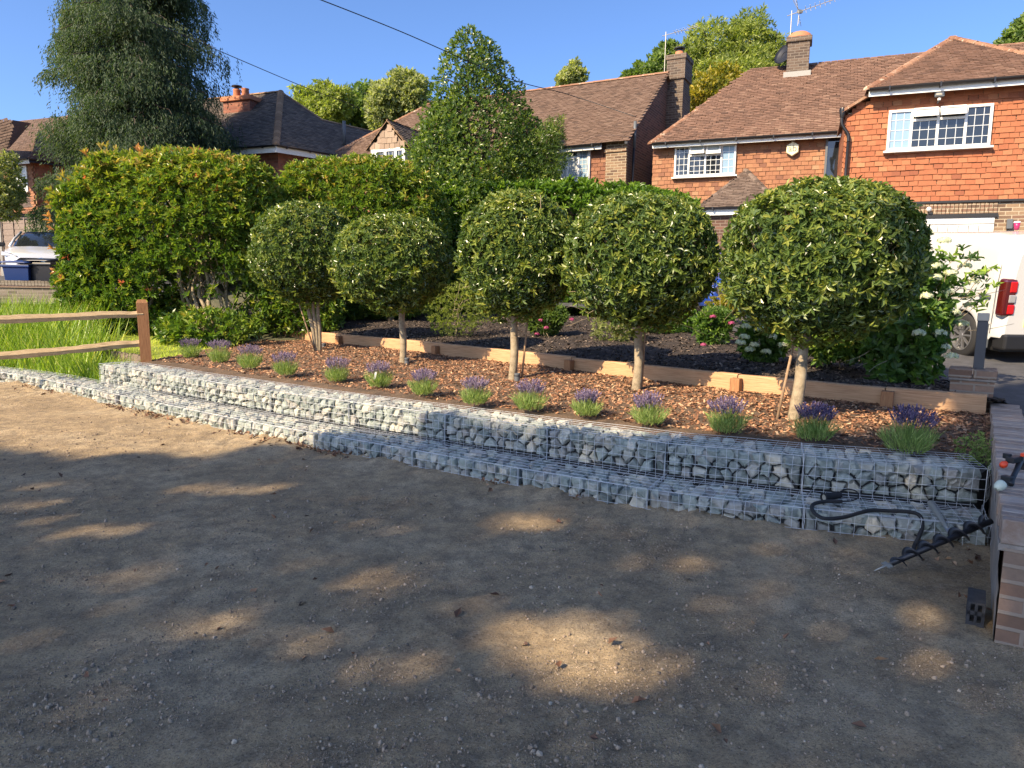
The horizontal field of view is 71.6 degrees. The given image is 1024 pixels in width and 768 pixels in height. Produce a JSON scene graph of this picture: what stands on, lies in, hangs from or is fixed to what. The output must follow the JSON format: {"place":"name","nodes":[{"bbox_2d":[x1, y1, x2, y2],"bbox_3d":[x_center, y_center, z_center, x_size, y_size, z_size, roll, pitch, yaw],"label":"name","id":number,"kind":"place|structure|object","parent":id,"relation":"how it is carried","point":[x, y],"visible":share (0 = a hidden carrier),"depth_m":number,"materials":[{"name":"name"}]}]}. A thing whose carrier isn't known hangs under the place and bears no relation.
{"place":"outdoors","nodes":[
{"label":"outdoors","id":0,"kind":"place"},
{"bbox_2d":[0,276,237,303],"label":"neighbour driveway","id":1,"kind":"structure","parent":0,"point":[3,278],"depth_m":20.91,"materials":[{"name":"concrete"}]},
{"bbox_2d":[0,260,44,285],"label":"wheelie bin","id":2,"kind":"object","parent":1,"relation":"on","point":[16,272],"visible":0.43,"depth_m":16.11,"materials":[{"name":"blue plastic"}]},
{"bbox_2d":[0,231,59,264],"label":"parked car","id":3,"kind":"object","parent":1,"relation":"on","point":[29,245],"visible":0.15,"depth_m":19.32,"materials":[{"name":"grey metal"}]},
{"bbox_2d":[23,258,60,280],"bbox_3d":[-10.765,-2.408,16.568,0.644,1.028,0.833,1,8,3],"label":"wheelie bin","id":4,"kind":"object","parent":1,"relation":"on","point":[40,271],"visible":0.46,"depth_m":16.20,"materials":[{"name":"black plastic"}]},
{"bbox_2d":[0,304,276,373],"bbox_3d":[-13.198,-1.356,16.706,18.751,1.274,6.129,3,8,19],"label":"lawn","id":5,"kind":"structure","parent":0,"point":[158,350],"depth_m":13.08,"materials":[{"name":"green plant"}]},
{"bbox_2d":[0,381,1023,767],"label":"dirt yard","id":6,"kind":"structure","parent":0,"point":[496,631],"depth_m":3.45,"materials":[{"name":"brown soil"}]},
{"bbox_2d":[0,367,54,382],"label":"gabion basket","id":7,"kind":"object","parent":6,"relation":"on","point":[8,374],"visible":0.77,"depth_m":11.34,"materials":[{"name":"stone"}]},
{"bbox_2d":[23,372,97,392],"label":"gabion basket","id":8,"kind":"object","parent":6,"relation":"on","point":[50,381],"visible":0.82,"depth_m":10.68,"materials":[{"name":"stone"}]},
{"bbox_2d":[65,380,150,405],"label":"gabion basket","id":9,"kind":"object","parent":6,"relation":"on","point":[103,392],"visible":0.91,"depth_m":9.79,"materials":[{"name":"stone"}]},
{"bbox_2d":[99,361,183,392],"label":"gabion basket","id":10,"kind":"object","parent":6,"relation":"on","point":[135,375],"visible":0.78,"depth_m":10.13,"materials":[{"name":"stone"}]},
{"bbox_2d":[115,390,202,415],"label":"gabion basket","id":11,"kind":"object","parent":6,"relation":"on","point":[156,402],"visible":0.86,"depth_m":8.99,"materials":[{"name":"stone"}]},
{"bbox_2d":[150,368,238,402],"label":"gabion basket","id":12,"kind":"object","parent":6,"relation":"on","point":[182,383],"visible":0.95,"depth_m":9.28,"materials":[{"name":"stone"}]},
{"bbox_2d":[168,400,270,429],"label":"gabion basket","id":13,"kind":"object","parent":6,"relation":"on","point":[213,414],"visible":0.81,"depth_m":8.19,"materials":[{"name":"stone"}]},
{"bbox_2d":[204,376,302,417],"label":"gabion basket","id":14,"kind":"object","parent":6,"relation":"on","point":[244,393],"visible":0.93,"depth_m":8.49,"materials":[{"name":"stone"}]},
{"bbox_2d":[233,412,347,446],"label":"gabion basket","id":15,"kind":"object","parent":6,"relation":"on","point":[293,429],"visible":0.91,"depth_m":7.44,"materials":[{"name":"stone"}]},
{"bbox_2d":[269,385,379,428],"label":"gabion basket","id":16,"kind":"object","parent":6,"relation":"on","point":[307,402],"visible":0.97,"depth_m":7.77,"materials":[{"name":"stone"}]},
{"bbox_2d":[313,426,444,465],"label":"gabion basket","id":17,"kind":"object","parent":6,"relation":"on","point":[348,440],"visible":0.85,"depth_m":6.79,"materials":[{"name":"stone"}]},
{"bbox_2d":[348,396,473,447],"bbox_3d":[-1.041,0.438,7.251,1.277,0.485,0.494,6,9,32],"label":"gabion basket","id":18,"kind":"object","parent":6,"relation":"on","point":[420,419],"visible":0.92,"depth_m":7.10,"materials":[{"name":"stone"}]},
{"bbox_2d":[412,440,546,485],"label":"gabion basket","id":19,"kind":"object","parent":6,"relation":"on","point":[488,465],"visible":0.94,"depth_m":6.12,"materials":[{"name":"stone"}]},
{"bbox_2d":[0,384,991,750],"bbox_3d":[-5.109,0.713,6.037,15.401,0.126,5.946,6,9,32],"label":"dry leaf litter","id":20,"kind":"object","parent":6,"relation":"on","point":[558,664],"visible":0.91,"depth_m":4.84,"materials":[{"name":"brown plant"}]},
{"bbox_2d":[444,407,571,460],"bbox_3d":[-0.045,0.534,6.621,1.127,0.490,0.487,6,9,32],"label":"gabion basket","id":21,"kind":"object","parent":6,"relation":"on","point":[507,432],"visible":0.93,"depth_m":6.47,"materials":[{"name":"stone"}]},
{"bbox_2d":[517,457,669,508],"bbox_3d":[0.639,0.806,5.667,1.115,0.236,0.489,5,9,31],"label":"gabion basket","id":22,"kind":"object","parent":6,"relation":"on","point":[604,485],"visible":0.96,"depth_m":5.53,"materials":[{"name":"stone"}]},
{"bbox_2d":[546,419,684,481],"bbox_3d":[0.872,0.624,6.054,1.071,0.486,0.490,5,9,31],"label":"gabion basket","id":23,"kind":"object","parent":6,"relation":"on","point":[618,448],"visible":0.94,"depth_m":5.89,"materials":[{"name":"stone"}]},
{"bbox_2d":[646,475,811,528],"bbox_3d":[1.583,0.880,5.191,1.114,0.243,0.490,4,8,22],"label":"gabion basket","id":24,"kind":"object","parent":6,"relation":"on","point":[746,503],"visible":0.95,"depth_m":5.09,"materials":[{"name":"stone"}]},
{"bbox_2d":[664,433,808,496],"bbox_3d":[1.771,0.696,5.604,1.053,0.487,0.488,4,8,22],"label":"gabion basket","id":25,"kind":"object","parent":6,"relation":"on","point":[748,463],"visible":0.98,"depth_m":5.44,"materials":[{"name":"stone"}]},
{"bbox_2d":[798,442,991,514],"bbox_3d":[2.869,0.760,5.248,1.442,0.485,0.538,3,8,13],"label":"gabion basket","id":26,"kind":"object","parent":6,"relation":"on","point":[950,481],"visible":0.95,"depth_m":5.10,"materials":[{"name":"stone"}]},
{"bbox_2d":[801,490,991,545],"bbox_3d":[2.604,0.943,4.848,1.192,0.236,0.525,3,8,17],"label":"gabion basket","id":27,"kind":"object","parent":6,"relation":"on","point":[904,526],"visible":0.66,"depth_m":4.73,"materials":[{"name":"stone"}]},
{"bbox_2d":[810,489,924,549],"bbox_3d":[2.296,0.910,4.638,0.671,0.237,0.609,-5,10,-37],"label":"rubber hose","id":28,"kind":"object","parent":27,"relation":"on","point":[864,511],"visible":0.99,"depth_m":4.63,"materials":[{"name":"black rubber"}]},
{"bbox_2d":[874,514,993,570],"bbox_3d":[2.447,0.922,4.120,0.708,0.323,0.104,0,8,-6],"label":"auger bit","id":29,"kind":"object","parent":6,"relation":"on","point":[938,540],"visible":1,"depth_m":4.11,"materials":[{"name":"grey metal"}]},
{"bbox_2d":[948,366,997,412],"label":"brick pier","id":30,"kind":"structure","parent":6,"relation":"on","point":[965,380],"depth_m":6.86,"materials":[{"name":"brown brick"}]},
{"bbox_2d":[971,313,989,368],"bbox_3d":[4.600,-0.423,6.963,0.116,0.542,0.116,6,9,33],"label":"bollard light","id":31,"kind":"object","parent":30,"relation":"on","point":[981,339],"visible":1,"depth_m":6.92,"materials":[{"name":"grey metal"}]},
{"bbox_2d":[965,587,985,627],"bbox_3d":[2.314,1.113,3.543,0.075,0.120,0.200,6,9,33],"label":"hollow block","id":32,"kind":"object","parent":6,"relation":"on","point":[975,607],"depth_m":3.48,"materials":[{"name":"black concrete"}]},
{"bbox_2d":[988,403,1023,647],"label":"garden wall","id":33,"kind":"structure","parent":6,"relation":"on","point":[1006,516],"depth_m":3.43,"materials":[{"name":"brick"}]},
{"bbox_2d":[952,430,992,477],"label":"wall weed","id":34,"kind":"object","parent":33,"relation":"attached to","point":[982,444],"depth_m":5.32,"materials":[{"name":"green plant"}]},
{"bbox_2d":[999,452,1023,486],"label":"trigger handle","id":35,"kind":"object","parent":33,"relation":"on","point":[1018,460],"visible":0.97,"depth_m":3.86,"materials":[{"name":"black plastic"}]},
{"bbox_2d":[0,0,1023,120],"label":"sky","id":36,"kind":"structure","parent":0,"point":[299,42],"materials":[{"name":"blue"}]},
{"bbox_2d":[159,283,1007,403],"bbox_3d":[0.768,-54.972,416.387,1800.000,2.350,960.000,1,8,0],"label":"ground","id":37,"kind":"structure","parent":0,"point":[271,337],"depth_m":17.50,"materials":[{"name":"brown soil"}]},
{"bbox_2d":[0,148,30,267],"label":"olive tree","id":38,"kind":"object","parent":37,"relation":"on","point":[13,195],"visible":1,"depth_m":19.89,"materials":[{"name":"green plant"}]},
{"bbox_2d":[0,217,54,275],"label":"panel fence","id":39,"kind":"object","parent":37,"relation":"on","point":[10,231],"visible":0.18,"depth_m":23.47,"materials":[{"name":"wood"}]},
{"bbox_2d":[0,280,56,312],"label":"boundary wall","id":40,"kind":"structure","parent":37,"relation":"on","point":[23,287],"depth_m":15.35,"materials":[{"name":"brick"}]},
{"bbox_2d":[0,116,74,219],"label":"brick house","id":41,"kind":"structure","parent":37,"relation":"on","point":[15,137],"depth_m":29.74,"materials":[{"name":"tile"}]},
{"bbox_2d":[0,289,132,378],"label":"tall reed grass","id":42,"kind":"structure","parent":37,"relation":"on","point":[33,335],"depth_m":12.34,"materials":[{"name":"green plant"}]},
{"bbox_2d":[47,346,139,382],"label":"pond grass","id":43,"kind":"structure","parent":37,"relation":"on","point":[92,371],"depth_m":11.16,"materials":[{"name":"green plant"}]},
{"bbox_2d":[18,0,249,291],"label":"drooping conifer","id":44,"kind":"object","parent":37,"relation":"on","point":[126,94],"visible":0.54,"depth_m":21.23,"materials":[{"name":"green plant"}]},
{"bbox_2d":[42,140,286,335],"bbox_3d":[-6.878,-2.840,14.566,4.766,4.030,2.783,1,8,0],"label":"photinia hedge","id":45,"kind":"object","parent":37,"relation":"on","point":[197,174],"visible":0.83,"depth_m":13.62,"materials":[{"name":"green plant"}]},
{"bbox_2d":[151,282,269,347],"bbox_3d":[-5.660,-1.244,13.252,2.120,1.402,1.218,1,8,0],"label":"shrub","id":46,"kind":"object","parent":37,"relation":"on","point":[191,321],"visible":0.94,"depth_m":13.13,"materials":[{"name":"green plant"}]},
{"bbox_2d":[202,85,372,282],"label":"brick house","id":47,"kind":"structure","parent":37,"relation":"on","point":[280,129],"depth_m":25.66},
{"bbox_2d":[286,77,356,122],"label":"birch","id":48,"kind":"object","parent":37,"relation":"on","point":[322,106],"visible":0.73,"depth_m":44.94,"materials":[{"name":"green plant"}]},
{"bbox_2d":[341,78,377,130],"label":"oak","id":49,"kind":"object","parent":37,"relation":"on","point":[358,119],"visible":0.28,"depth_m":47.18,"materials":[{"name":"green plant"}]},
{"bbox_2d":[363,64,434,130],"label":"birch","id":50,"kind":"object","parent":37,"relation":"on","point":[399,92],"visible":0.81,"depth_m":40.52,"materials":[{"name":"green plant"}]},
{"bbox_2d":[380,23,569,306],"bbox_3d":[-0.877,-5.775,19.137,6.447,7.373,6.286,1,8,0],"label":"conical evergreen","id":51,"kind":"object","parent":37,"relation":"on","point":[452,155],"visible":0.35,"depth_m":18.14,"materials":[{"name":"green plant"}]},
{"bbox_2d":[335,46,693,251],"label":"brick house","id":52,"kind":"structure","parent":37,"relation":"on","point":[603,144],"depth_m":21.87,"materials":[{"name":"tile"}]},
{"bbox_2d":[366,119,432,213],"bbox_3d":[-2.909,-5.283,22.251,1.533,5.105,3.564,4,8,24],"label":"gabled bay","id":53,"kind":"object","parent":52,"relation":"attached to","point":[391,137],"visible":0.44,"depth_m":20.49,"materials":[{"name":"white"}]},
{"bbox_2d":[321,0,635,116],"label":"overhead cable","id":54,"kind":"object","parent":52,"relation":"attached to","point":[462,58],"visible":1,"depth_m":16.89,"materials":[{"name":"black plastic"}]},
{"bbox_2d":[558,150,590,180],"bbox_3d":[1.804,-6.397,20.732,1.018,0.962,0.265,5,8,26],"label":"window","id":55,"kind":"structure","parent":52,"relation":"in","point":[580,164],"depth_m":20.66,"materials":[{"name":"white glass"}]},
{"bbox_2d":[477,113,572,294],"bbox_3d":[0.281,-4.445,18.600,2.613,5.148,1.717,1,8,0],"label":"dark yew","id":56,"kind":"object","parent":37,"relation":"on","point":[553,132],"visible":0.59,"depth_m":18.07,"materials":[{"name":"green plant"}]},
{"bbox_2d":[140,339,990,461],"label":"bark mulch","id":57,"kind":"object","parent":37,"relation":"on","point":[872,416],"visible":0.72,"depth_m":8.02,"materials":[{"name":"brown wood"}]},
{"bbox_2d":[0,299,151,361],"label":"post and rail fence","id":58,"kind":"object","parent":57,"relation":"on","point":[143,343],"visible":0.98,"depth_m":10.77,"materials":[{"name":"brown wood"}]},
{"bbox_2d":[178,338,203,357],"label":"lavender","id":59,"kind":"object","parent":57,"relation":"on","point":[191,352],"visible":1,"depth_m":11.42,"materials":[{"name":"green plant"}]},
{"bbox_2d":[205,338,233,362],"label":"lavender","id":60,"kind":"object","parent":57,"relation":"on","point":[224,355],"visible":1,"depth_m":10.80,"materials":[{"name":"green plant"}]},
{"bbox_2d":[234,343,263,368],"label":"lavender","id":61,"kind":"object","parent":57,"relation":"on","point":[248,362],"visible":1,"depth_m":10.05,"materials":[{"name":"green plant"}]},
{"bbox_2d":[270,350,300,374],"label":"lavender","id":62,"kind":"object","parent":57,"relation":"on","point":[278,366],"visible":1,"depth_m":9.33,"materials":[{"name":"green plant"}]},
{"bbox_2d":[244,198,350,350],"bbox_3d":[-3.568,-1.843,12.284,2.004,2.654,1.918,1,8,0],"label":"ball tree","id":63,"kind":"object","parent":57,"relation":"on","point":[284,276],"visible":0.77,"depth_m":11.65,"materials":[{"name":"green plant"}]},
{"bbox_2d":[324,355,350,381],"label":"lavender","id":64,"kind":"object","parent":57,"relation":"on","point":[337,374],"visible":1,"depth_m":8.80,"materials":[{"name":"green plant"}]},
{"bbox_2d":[363,360,395,386],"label":"lavender","id":65,"kind":"object","parent":57,"relation":"on","point":[382,377],"visible":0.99,"depth_m":8.37,"materials":[{"name":"green plant"}]},
{"bbox_2d":[341,334,438,352],"bbox_3d":[-2.209,-0.694,12.635,2.789,0.252,0.103,8,10,42],"label":"timber sleeper","id":66,"kind":"object","parent":57,"relation":"on","point":[413,345],"visible":0.68,"depth_m":12.58,"materials":[{"name":"brown wood"}]},
{"bbox_2d":[326,212,454,362],"bbox_3d":[-1.754,-1.377,10.482,1.870,2.272,1.845,1,8,0],"label":"ball tree","id":67,"kind":"object","parent":57,"relation":"on","point":[401,272],"visible":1,"depth_m":9.90,"materials":[{"name":"green plant"}]},
{"bbox_2d":[406,367,438,394],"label":"lavender","id":68,"kind":"object","parent":57,"relation":"on","point":[425,386],"visible":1,"depth_m":7.79,"materials":[{"name":"green plant"}]},
{"bbox_2d":[458,376,493,404],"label":"lavender","id":69,"kind":"object","parent":57,"relation":"on","point":[472,398],"visible":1,"depth_m":7.20,"materials":[{"name":"green plant"}]},
{"bbox_2d":[438,343,575,368],"bbox_3d":[-0.177,-0.400,10.636,0.105,0.255,2.930,-6,10,-43],"label":"timber sleeper","id":70,"kind":"object","parent":57,"relation":"on","point":[533,358],"visible":0.68,"depth_m":10.57,"materials":[{"name":"brown wood"}]},
{"bbox_2d":[452,187,573,379],"bbox_3d":[0.065,-1.195,8.825,1.628,2.404,1.553,1,8,0],"label":"ball tree","id":71,"kind":"object","parent":57,"relation":"on","point":[520,260],"visible":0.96,"depth_m":8.27,"materials":[{"name":"green plant"}]},
{"bbox_2d":[507,378,549,410],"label":"lavender","id":72,"kind":"object","parent":57,"relation":"on","point":[529,401],"visible":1,"depth_m":6.87,"materials":[{"name":"green plant"}]},
{"bbox_2d":[570,387,603,415],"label":"lavender","id":73,"kind":"object","parent":57,"relation":"on","point":[584,407],"visible":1,"depth_m":6.61,"materials":[{"name":"green plant"}]},
{"bbox_2d":[555,190,720,390],"bbox_3d":[1.361,-0.977,7.884,1.794,2.277,1.795,1,8,0],"label":"ball tree","id":74,"kind":"object","parent":57,"relation":"on","point":[633,258],"visible":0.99,"depth_m":7.30,"materials":[{"name":"green plant"}]},
{"bbox_2d":[626,390,671,425],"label":"lavender","id":75,"kind":"object","parent":57,"relation":"on","point":[649,412],"visible":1,"depth_m":6.24,"materials":[{"name":"green plant"}]},
{"bbox_2d":[572,358,740,389],"bbox_3d":[1.679,-0.116,8.739,0.105,0.244,2.398,-7,11,-44],"label":"timber sleeper","id":76,"kind":"object","parent":57,"relation":"on","point":[708,378],"visible":0.69,"depth_m":8.53,"materials":[{"name":"brown wood"}]},
{"bbox_2d":[703,395,754,433],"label":"lavender","id":77,"kind":"object","parent":57,"relation":"on","point":[720,422],"visible":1,"depth_m":5.91,"materials":[{"name":"green plant"}]},
{"bbox_2d":[738,374,885,403],"bbox_3d":[3.096,0.080,7.434,1.472,0.240,0.100,7,10,39],"label":"timber sleeper","id":78,"kind":"object","parent":57,"relation":"on","point":[824,390],"visible":0.66,"depth_m":7.31,"materials":[{"name":"brown wood"}]},
{"bbox_2d":[787,400,843,441],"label":"lavender","id":79,"kind":"object","parent":57,"relation":"on","point":[812,429],"visible":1,"depth_m":5.64,"materials":[{"name":"green plant"}]},
{"bbox_2d":[711,173,935,419],"bbox_3d":[2.708,-0.736,6.423,1.818,2.250,1.805,1,8,0],"label":"ball tree","id":80,"kind":"object","parent":57,"relation":"on","point":[805,268],"visible":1,"depth_m":5.81,"materials":[{"name":"green plant"}]},
{"bbox_2d":[874,403,945,454],"bbox_3d":[2.970,0.325,5.295,0.485,0.371,0.480,7,10,41],"label":"lavender","id":81,"kind":"object","parent":57,"relation":"on","point":[911,436],"visible":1,"depth_m":5.27,"materials":[{"name":"green plant"}]},
{"bbox_2d":[886,387,986,414],"bbox_3d":[4.014,0.182,6.752,0.821,0.243,0.097,6,9,32],"label":"timber sleeper","id":82,"kind":"object","parent":57,"relation":"on","point":[950,401],"visible":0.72,"depth_m":6.68,"materials":[{"name":"brown wood"}]},
{"bbox_2d":[553,56,589,85],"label":"oak","id":83,"kind":"object","parent":37,"relation":"on","point":[573,71],"visible":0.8,"depth_m":51.69,"materials":[{"name":"green plant"}]},
{"bbox_2d":[619,37,678,76],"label":"oak","id":84,"kind":"object","parent":37,"relation":"on","point":[654,63],"visible":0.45,"depth_m":37.31,"materials":[{"name":"green plant"}]},
{"bbox_2d":[689,60,743,111],"bbox_3d":[7.090,-7.147,25.252,2.838,8.317,2.123,1,8,0],"label":"golden bay","id":85,"kind":"object","parent":37,"relation":"on","point":[702,84],"visible":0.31,"depth_m":24.49,"materials":[{"name":"yellow plant"}]},
{"bbox_2d":[670,3,792,99],"bbox_3d":[10.483,-11.019,34.097,6.079,13.753,4.631,1,8,0],"label":"tree","id":86,"kind":"object","parent":37,"relation":"on","point":[760,49],"visible":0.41,"depth_m":33.28,"materials":[{"name":"green plant"}]},
{"bbox_2d":[648,31,1023,249],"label":"brick house","id":87,"kind":"structure","parent":37,"relation":"on","point":[953,158],"depth_m":15.03,"materials":[{"name":"brick"}]},
{"bbox_2d":[671,143,736,178],"bbox_3d":[5.110,-5.902,18.831,1.689,0.839,0.347,4,8,22],"label":"window","id":88,"kind":"structure","parent":87,"relation":"in","point":[705,161],"depth_m":18.79,"materials":[{"name":"white plastic"}]},
{"bbox_2d":[824,138,839,177],"bbox_3d":[8.014,-5.105,17.746,0.429,2.002,0.070,4,8,22],"label":"stair window","id":89,"kind":"structure","parent":87,"relation":"in","point":[832,145],"depth_m":17.70,"materials":[{"name":"grey"}]},
{"bbox_2d":[883,103,993,153],"bbox_3d":[8.620,-5.154,14.356,1.936,0.852,0.384,4,8,22],"label":"window","id":90,"kind":"structure","parent":87,"relation":"in","point":[953,127],"depth_m":14.32,"materials":[{"name":"white plastic"}]},
{"bbox_2d":[917,217,994,231],"bbox_3d":[8.919,-2.318,14.658,1.584,2.164,0.026,4,8,22],"label":"garage door","id":91,"kind":"structure","parent":87,"relation":"in","point":[980,223],"depth_m":14.44,"materials":[{"name":"white metal"}]},
{"bbox_2d":[992,12,1023,44],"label":"oak","id":92,"kind":"object","parent":37,"relation":"on","point":[1014,32],"visible":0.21,"depth_m":31.85,"materials":[{"name":"green plant"}]},
{"bbox_2d":[248,309,1005,402],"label":"dark mulch","id":93,"kind":"object","parent":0,"point":[943,385],"visible":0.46,"depth_m":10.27,"materials":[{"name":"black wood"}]},
{"bbox_2d":[250,284,347,336],"bbox_3d":[-4.344,-1.584,14.440,1.978,1.412,1.235,-1,8,-12],"label":"green shrub","id":94,"kind":"object","parent":93,"relation":"on","point":[326,316],"visible":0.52,"depth_m":14.21,"materials":[{"name":"green plant"}]},
{"bbox_2d":[274,151,452,320],"bbox_3d":[-3.552,-3.296,16.305,4.398,3.848,2.948,1,8,0],"label":"photinia hedge","id":95,"kind":"object","parent":93,"relation":"on","point":[376,179],"visible":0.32,"depth_m":15.34,"materials":[{"name":"green plant"}]},
{"bbox_2d":[420,281,492,336],"bbox_3d":[-1.025,-1.456,13.112,1.337,1.272,1.046,1,8,0],"label":"twiggy shrub","id":96,"kind":"object","parent":93,"relation":"on","point":[471,324],"visible":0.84,"depth_m":13.07,"materials":[{"name":"green plant"}]},
{"bbox_2d":[398,174,700,314],"bbox_3d":[0.938,-3.341,18.217,8.011,3.889,1.732,1,8,0],"label":"laurel hedge","id":97,"kind":"object","parent":93,"relation":"on","point":[589,188],"visible":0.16,"depth_m":17.58,"materials":[{"name":"green plant"}]},
{"bbox_2d":[525,299,594,336],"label":"pink flowering shrub","id":98,"kind":"object","parent":93,"relation":"on","point":[556,318],"visible":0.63,"depth_m":12.43,"materials":[{"name":"green plant"}]},
{"bbox_2d":[570,305,643,341],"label":"sparse shrub","id":99,"kind":"object","parent":93,"relation":"on","point":[600,327],"visible":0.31,"depth_m":11.66,"materials":[{"name":"green plant"}]},
{"bbox_2d":[681,289,736,345],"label":"pink flowering shrub","id":100,"kind":"object","parent":93,"relation":"on","point":[718,321],"visible":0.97,"depth_m":11.07,"materials":[{"name":"green plant"}]},
{"bbox_2d":[705,320,791,362],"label":"hydrangea","id":101,"kind":"object","parent":93,"relation":"on","point":[751,345],"visible":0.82,"depth_m":9.01,"materials":[{"name":"green plant"}]},
{"bbox_2d":[795,331,878,368],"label":"evergreen shrub","id":102,"kind":"object","parent":93,"relation":"on","point":[837,352],"visible":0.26,"depth_m":8.38,"materials":[{"name":"green plant"}]},
{"bbox_2d":[843,225,1010,384],"bbox_3d":[4.289,-0.799,7.800,1.973,2.024,1.253,1,8,0],"label":"hydrangea","id":103,"kind":"object","parent":93,"relation":"on","point":[911,346],"visible":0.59,"depth_m":7.57,"materials":[{"name":"green plant"}]},
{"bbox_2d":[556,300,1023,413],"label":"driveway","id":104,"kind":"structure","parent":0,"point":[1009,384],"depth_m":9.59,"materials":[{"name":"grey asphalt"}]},
{"bbox_2d":[928,231,1023,355],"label":"delivery van","id":105,"kind":"object","parent":104,"relation":"on","point":[1004,250],"visible":0.55,"depth_m":9.95,"materials":[{"name":"white metal"}]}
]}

